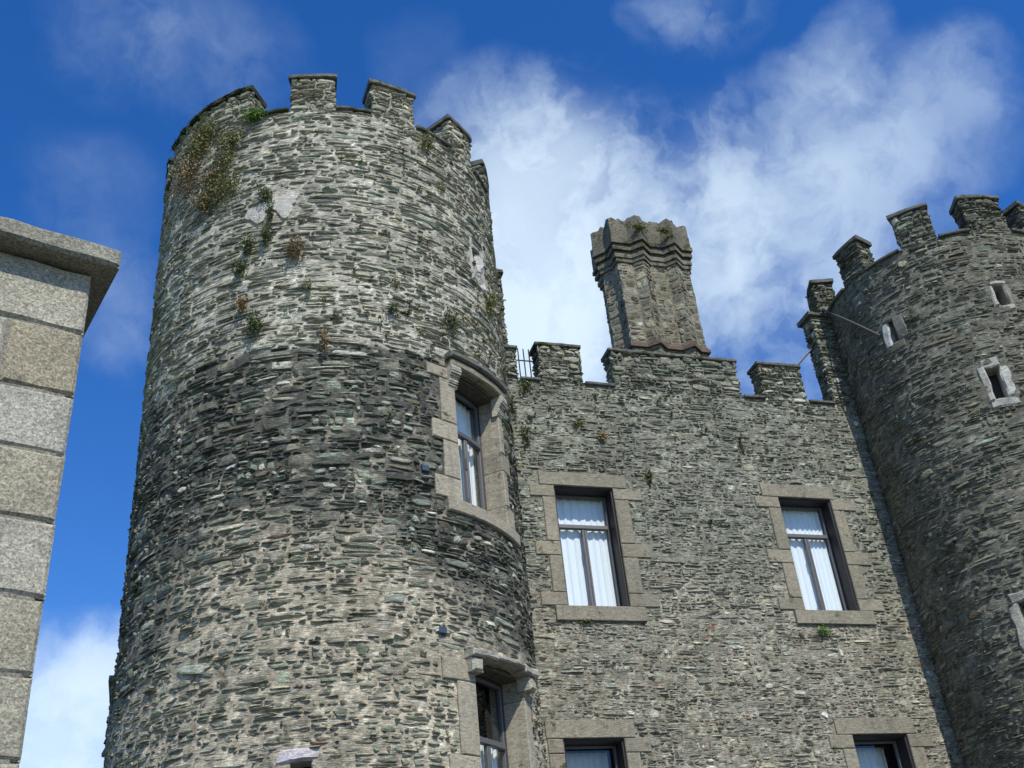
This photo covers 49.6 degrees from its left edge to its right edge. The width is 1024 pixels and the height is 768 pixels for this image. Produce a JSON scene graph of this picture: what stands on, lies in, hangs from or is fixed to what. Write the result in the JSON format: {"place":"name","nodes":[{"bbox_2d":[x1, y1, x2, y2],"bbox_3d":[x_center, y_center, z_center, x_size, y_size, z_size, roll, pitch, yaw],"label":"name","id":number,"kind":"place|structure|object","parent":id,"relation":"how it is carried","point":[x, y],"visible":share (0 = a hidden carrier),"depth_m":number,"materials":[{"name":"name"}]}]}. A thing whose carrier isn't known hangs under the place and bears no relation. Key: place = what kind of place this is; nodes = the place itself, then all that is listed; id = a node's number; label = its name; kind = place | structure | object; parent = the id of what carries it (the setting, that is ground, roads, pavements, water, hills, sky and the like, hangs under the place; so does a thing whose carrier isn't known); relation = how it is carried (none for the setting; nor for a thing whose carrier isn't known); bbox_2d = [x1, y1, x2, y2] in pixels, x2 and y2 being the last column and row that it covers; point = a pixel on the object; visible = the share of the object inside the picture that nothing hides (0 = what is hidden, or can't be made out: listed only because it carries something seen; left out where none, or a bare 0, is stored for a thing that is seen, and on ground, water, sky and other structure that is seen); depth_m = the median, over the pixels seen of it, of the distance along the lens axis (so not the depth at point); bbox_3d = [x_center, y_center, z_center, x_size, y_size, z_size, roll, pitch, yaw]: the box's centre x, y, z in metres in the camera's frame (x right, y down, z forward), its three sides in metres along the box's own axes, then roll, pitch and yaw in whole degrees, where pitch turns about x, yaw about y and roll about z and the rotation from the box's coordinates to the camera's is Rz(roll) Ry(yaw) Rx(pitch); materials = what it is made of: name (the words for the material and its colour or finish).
{"place":"outdoors","nodes":[
{"label":"outdoors","id":0,"kind":"place"},
{"bbox_2d":[0,216,120,767],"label":"granite pier","id":1,"kind":"structure","parent":0,"point":[54,287],"depth_m":4.87,"materials":[{"name":"grey stone"}]},
{"bbox_2d":[0,0,1023,767],"label":"sky","id":2,"kind":"structure","parent":0,"point":[778,133],"materials":[{"name":"blue"}]},
{"label":"gravel yard","id":3,"kind":"structure","parent":0,"visible":0},
{"bbox_2d":[101,675,114,767],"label":"wing","id":4,"kind":"structure","parent":3,"relation":"on","point":[111,688],"depth_m":17.05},
{"bbox_2d":[104,73,547,767],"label":"round tower","id":5,"kind":"structure","parent":3,"relation":"on","point":[314,577],"depth_m":13.69,"materials":[{"name":"grey stone"}]},
{"bbox_2d":[167,141,209,205],"bbox_3d":[-4.916,-3.204,16.630,1.118,1.254,0.313,-26,-38,29],"label":"plant","id":6,"kind":"object","parent":5,"relation":"attached to","point":[191,168],"visible":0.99,"depth_m":16.63,"materials":[{"name":"brown plant"}]},
{"bbox_2d":[189,190,209,217],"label":"plant","id":7,"kind":"object","parent":5,"relation":"attached to","point":[203,204],"visible":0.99,"depth_m":15.95,"materials":[{"name":"green plant"}]},
{"bbox_2d":[185,131,218,163],"bbox_3d":[-4.761,-3.593,16.699,0.768,0.626,0.300,-29,-39,32],"label":"plant","id":8,"kind":"object","parent":5,"relation":"attached to","point":[200,144],"visible":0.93,"depth_m":16.68,"materials":[{"name":"green plant"}]},
{"bbox_2d":[186,119,220,146],"bbox_3d":[-4.719,-3.849,16.817,0.742,0.395,0.278,-20,-35,21],"label":"plant","id":9,"kind":"object","parent":5,"relation":"attached to","point":[208,126],"visible":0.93,"depth_m":16.79,"materials":[{"name":"green plant"}]},
{"bbox_2d":[203,100,215,109],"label":"moss clump","id":10,"kind":"object","parent":5,"relation":"on","point":[209,105],"visible":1,"depth_m":17.09,"materials":[{"name":"green plant"}]},
{"bbox_2d":[197,165,224,187],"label":"plant","id":11,"kind":"object","parent":5,"relation":"attached to","point":[210,174],"visible":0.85,"depth_m":16.14,"materials":[{"name":"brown plant"}]},
{"bbox_2d":[191,167,243,213],"bbox_3d":[-4.263,-2.804,15.888,1.037,0.863,0.308,-22,-36,24],"label":"plant","id":12,"kind":"object","parent":5,"relation":"attached to","point":[219,190],"visible":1,"depth_m":15.89,"materials":[{"name":"green plant"}]},
{"bbox_2d":[203,140,236,181],"bbox_3d":[-4.261,-3.258,16.130,0.525,0.719,0.333,-20,-35,21],"label":"plant","id":13,"kind":"object","parent":5,"relation":"attached to","point":[226,160],"visible":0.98,"depth_m":16.20,"materials":[{"name":"green plant"}]},
{"bbox_2d":[211,122,241,151],"bbox_3d":[-4.242,-3.611,16.339,0.588,0.360,0.317,-25,-37,27],"label":"plant","id":14,"kind":"object","parent":5,"relation":"attached to","point":[234,135],"visible":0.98,"depth_m":16.35,"materials":[{"name":"green plant"}]},
{"bbox_2d":[230,256,249,279],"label":"wall plant","id":15,"kind":"object","parent":5,"relation":"attached to","point":[239,269],"depth_m":14.91,"materials":[{"name":"green plant"}]},
{"bbox_2d":[232,291,247,314],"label":"wall plant","id":16,"kind":"object","parent":5,"relation":"attached to","point":[241,303],"depth_m":14.57,"materials":[{"name":"brown plant"}]},
{"bbox_2d":[237,232,257,256],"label":"wall plant","id":17,"kind":"object","parent":5,"relation":"attached to","point":[248,244],"depth_m":15.09,"materials":[{"name":"green plant"}]},
{"bbox_2d":[243,310,263,336],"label":"plant","id":18,"kind":"object","parent":5,"relation":"attached to","point":[257,323],"visible":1,"depth_m":14.32,"materials":[{"name":"green plant"}]},
{"bbox_2d":[241,104,268,121],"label":"plant","id":19,"kind":"object","parent":5,"relation":"attached to","point":[252,114],"visible":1,"depth_m":16.42,"materials":[{"name":"green plant"}]},
{"bbox_2d":[256,183,272,204],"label":"wall plant","id":20,"kind":"object","parent":5,"relation":"attached to","point":[264,192],"depth_m":15.52,"materials":[{"name":"green plant"}]},
{"bbox_2d":[259,217,272,247],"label":"wall plant","id":21,"kind":"object","parent":5,"relation":"attached to","point":[265,233],"depth_m":15.11,"materials":[{"name":"green plant"}]},
{"bbox_2d":[264,197,275,221],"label":"wall plant","id":22,"kind":"object","parent":5,"relation":"attached to","point":[269,212],"depth_m":15.33,"materials":[{"name":"green plant"}]},
{"bbox_2d":[280,229,307,261],"bbox_3d":[-2.923,-1.843,14.911,0.358,0.472,0.312,6,-34,-18],"label":"plant","id":23,"kind":"object","parent":5,"relation":"attached to","point":[294,249],"visible":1,"depth_m":14.91,"materials":[{"name":"brown plant"}]},
{"bbox_2d":[275,748,319,767],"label":"slit window","id":24,"kind":"structure","parent":5,"relation":"in","point":[299,757],"depth_m":11.41,"materials":[{"name":"stone"}]},
{"bbox_2d":[304,276,312,293],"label":"wall plant","id":25,"kind":"object","parent":5,"relation":"attached to","point":[309,287],"depth_m":14.57,"materials":[{"name":"green plant"}]},
{"bbox_2d":[319,329,328,352],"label":"wall plant","id":26,"kind":"object","parent":5,"relation":"attached to","point":[325,341],"depth_m":14.12,"materials":[{"name":"brown plant"}]},
{"bbox_2d":[383,300,399,313],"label":"wall plant","id":27,"kind":"object","parent":5,"relation":"attached to","point":[391,307],"depth_m":14.70,"materials":[{"name":"green plant"}]},
{"bbox_2d":[416,129,437,152],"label":"wall plant","id":28,"kind":"object","parent":5,"relation":"attached to","point":[424,143],"depth_m":16.84,"materials":[{"name":"green plant"}]},
{"bbox_2d":[443,302,465,337],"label":"wall plant","id":29,"kind":"object","parent":5,"relation":"attached to","point":[452,318],"depth_m":15.25,"materials":[{"name":"green plant"}]},
{"bbox_2d":[426,350,520,547],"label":"window","id":30,"kind":"structure","parent":5,"relation":"in","point":[473,484],"depth_m":14.87,"materials":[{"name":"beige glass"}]},
{"bbox_2d":[469,243,485,291],"bbox_3d":[-0.636,-1.728,16.716,0.338,0.795,0.408,-20,-35,21],"label":"slit window","id":31,"kind":"structure","parent":5,"relation":"in","point":[474,253],"depth_m":16.64,"materials":[{"name":"stone"}]},
{"bbox_2d":[441,648,538,767],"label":"window","id":32,"kind":"structure","parent":5,"relation":"in","point":[512,744],"depth_m":12.99,"materials":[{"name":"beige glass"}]},
{"bbox_2d":[485,285,505,329],"bbox_3d":[-0.266,-1.141,16.441,0.312,0.783,0.261,5,-34,-17],"label":"plant","id":33,"kind":"object","parent":5,"relation":"attached to","point":[490,301],"visible":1,"depth_m":16.42,"materials":[{"name":"green plant"}]},
{"bbox_2d":[475,215,963,767],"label":"castle range","id":34,"kind":"structure","parent":3,"relation":"on","point":[699,643],"depth_m":18.09,"materials":[{"name":"grey stone"}]},
{"bbox_2d":[509,395,518,418],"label":"wall plant","id":35,"kind":"object","parent":34,"relation":"attached to","point":[512,403],"depth_m":18.48,"materials":[{"name":"green plant"}]},
{"bbox_2d":[516,348,531,376],"bbox_3d":[0.221,-0.273,19.463,0.600,0.830,0.024,4,-34,-16],"label":"iron railing","id":36,"kind":"object","parent":34,"relation":"on","point":[524,360],"visible":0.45,"depth_m":19.53,"materials":[{"name":"grey metal"}]},
{"bbox_2d":[520,423,531,450],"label":"wall plant","id":37,"kind":"object","parent":34,"relation":"attached to","point":[525,435],"depth_m":18.23,"materials":[{"name":"green plant"}]},
{"bbox_2d":[517,377,535,393],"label":"wall plant","id":38,"kind":"object","parent":34,"relation":"attached to","point":[525,386],"depth_m":18.80,"materials":[{"name":"green plant"}]},
{"bbox_2d":[573,416,582,428],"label":"wall plant","id":39,"kind":"object","parent":34,"relation":"attached to","point":[581,424],"depth_m":18.67,"materials":[{"name":"green plant"}]},
{"bbox_2d":[580,618,593,623],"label":"wall plant","id":40,"kind":"object","parent":34,"relation":"attached to","point":[586,621],"depth_m":16.71,"materials":[{"name":"green plant"}]},
{"bbox_2d":[529,471,659,622],"bbox_3d":[1.236,2.647,17.665,1.940,2.540,0.460,4,-34,-16],"label":"window","id":41,"kind":"structure","parent":34,"relation":"in","point":[592,550],"depth_m":17.69,"materials":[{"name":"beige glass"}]},
{"bbox_2d":[544,719,651,767],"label":"window","id":42,"kind":"structure","parent":34,"relation":"in","point":[561,735],"depth_m":15.86,"materials":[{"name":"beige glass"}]},
{"bbox_2d":[598,430,607,441],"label":"wall plant","id":43,"kind":"object","parent":34,"relation":"attached to","point":[602,436],"depth_m":18.64,"materials":[{"name":"brown plant"}]},
{"bbox_2d":[626,221,647,230],"bbox_3d":[2.627,-3.298,22.939,0.498,0.201,0.279,15,-38,-29],"label":"moss cushion","id":44,"kind":"object","parent":34,"relation":"on","point":[637,226],"visible":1,"depth_m":22.98,"materials":[{"name":"green plant"}]},
{"bbox_2d":[643,469,652,484],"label":"wall plant","id":45,"kind":"object","parent":34,"relation":"attached to","point":[650,477],"depth_m":18.46,"materials":[{"name":"green plant"}]},
{"bbox_2d":[655,225,674,235],"bbox_3d":[3.197,-3.203,23.125,0.439,0.226,0.248,-6,-32,0],"label":"moss cushion","id":46,"kind":"object","parent":34,"relation":"on","point":[664,230],"visible":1,"depth_m":23.12,"materials":[{"name":"green plant"}]},
{"bbox_2d":[738,433,742,447],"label":"wall plant","id":47,"kind":"object","parent":34,"relation":"attached to","point":[740,444],"depth_m":19.40,"materials":[{"name":"green plant"}]},
{"bbox_2d":[797,347,813,364],"bbox_3d":[5.571,-0.450,21.299,0.656,0.650,0.076,4,-34,-16],"label":"metal strut","id":48,"kind":"object","parent":34,"relation":"on","point":[805,355],"visible":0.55,"depth_m":21.39,"materials":[{"name":"grey metal"}]},
{"bbox_2d":[754,483,884,625],"bbox_3d":[5.101,2.945,18.778,1.946,2.530,0.460,4,-34,-16],"label":"window","id":49,"kind":"structure","parent":34,"relation":"in","point":[814,598],"depth_m":18.81,"materials":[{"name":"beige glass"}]},
{"bbox_2d":[816,624,834,635],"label":"wall plant","id":50,"kind":"object","parent":34,"relation":"attached to","point":[823,629],"depth_m":17.76,"materials":[{"name":"green plant"}]},
{"bbox_2d":[828,717,934,767],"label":"window","id":51,"kind":"structure","parent":34,"relation":"in","point":[908,746],"depth_m":17.14,"materials":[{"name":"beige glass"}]},
{"bbox_2d":[806,194,1023,767],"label":"round tower","id":52,"kind":"structure","parent":3,"relation":"on","point":[935,374],"depth_m":18.66,"materials":[{"name":"stone"}]},
{"bbox_2d":[805,296,880,336],"bbox_3d":[6.269,-1.339,21.436,0.247,2.385,1.981,2,-33,-12],"label":"metal pipe","id":53,"kind":"object","parent":52,"relation":"attached to","point":[852,322],"visible":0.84,"depth_m":20.69,"materials":[{"name":"grey metal"}]},
{"bbox_2d":[882,311,909,353],"bbox_3d":[6.948,-0.906,19.904,0.333,0.798,0.502,19,-40,-34],"label":"slit window","id":54,"kind":"structure","parent":52,"relation":"in","point":[894,328],"depth_m":19.82,"materials":[{"name":"stone"}]},
{"bbox_2d":[977,357,1020,408],"bbox_3d":[8.102,0.026,18.490,0.505,0.986,0.377,-14,-33,12],"label":"slit window","id":55,"kind":"structure","parent":52,"relation":"in","point":[997,377],"depth_m":18.44,"materials":[{"name":"stone"}]},
{"bbox_2d":[989,281,1015,309],"bbox_3d":[8.495,-1.456,19.328,0.393,0.667,0.370,-6,-32,0],"label":"slit window","id":56,"kind":"structure","parent":52,"relation":"in","point":[1001,294],"depth_m":19.27,"materials":[{"name":"stone"}]},
{"bbox_2d":[1008,590,1023,651],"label":"slit window","id":57,"kind":"structure","parent":52,"relation":"in","point":[1016,611],"depth_m":16.67,"materials":[{"name":"stone"}]}
]}

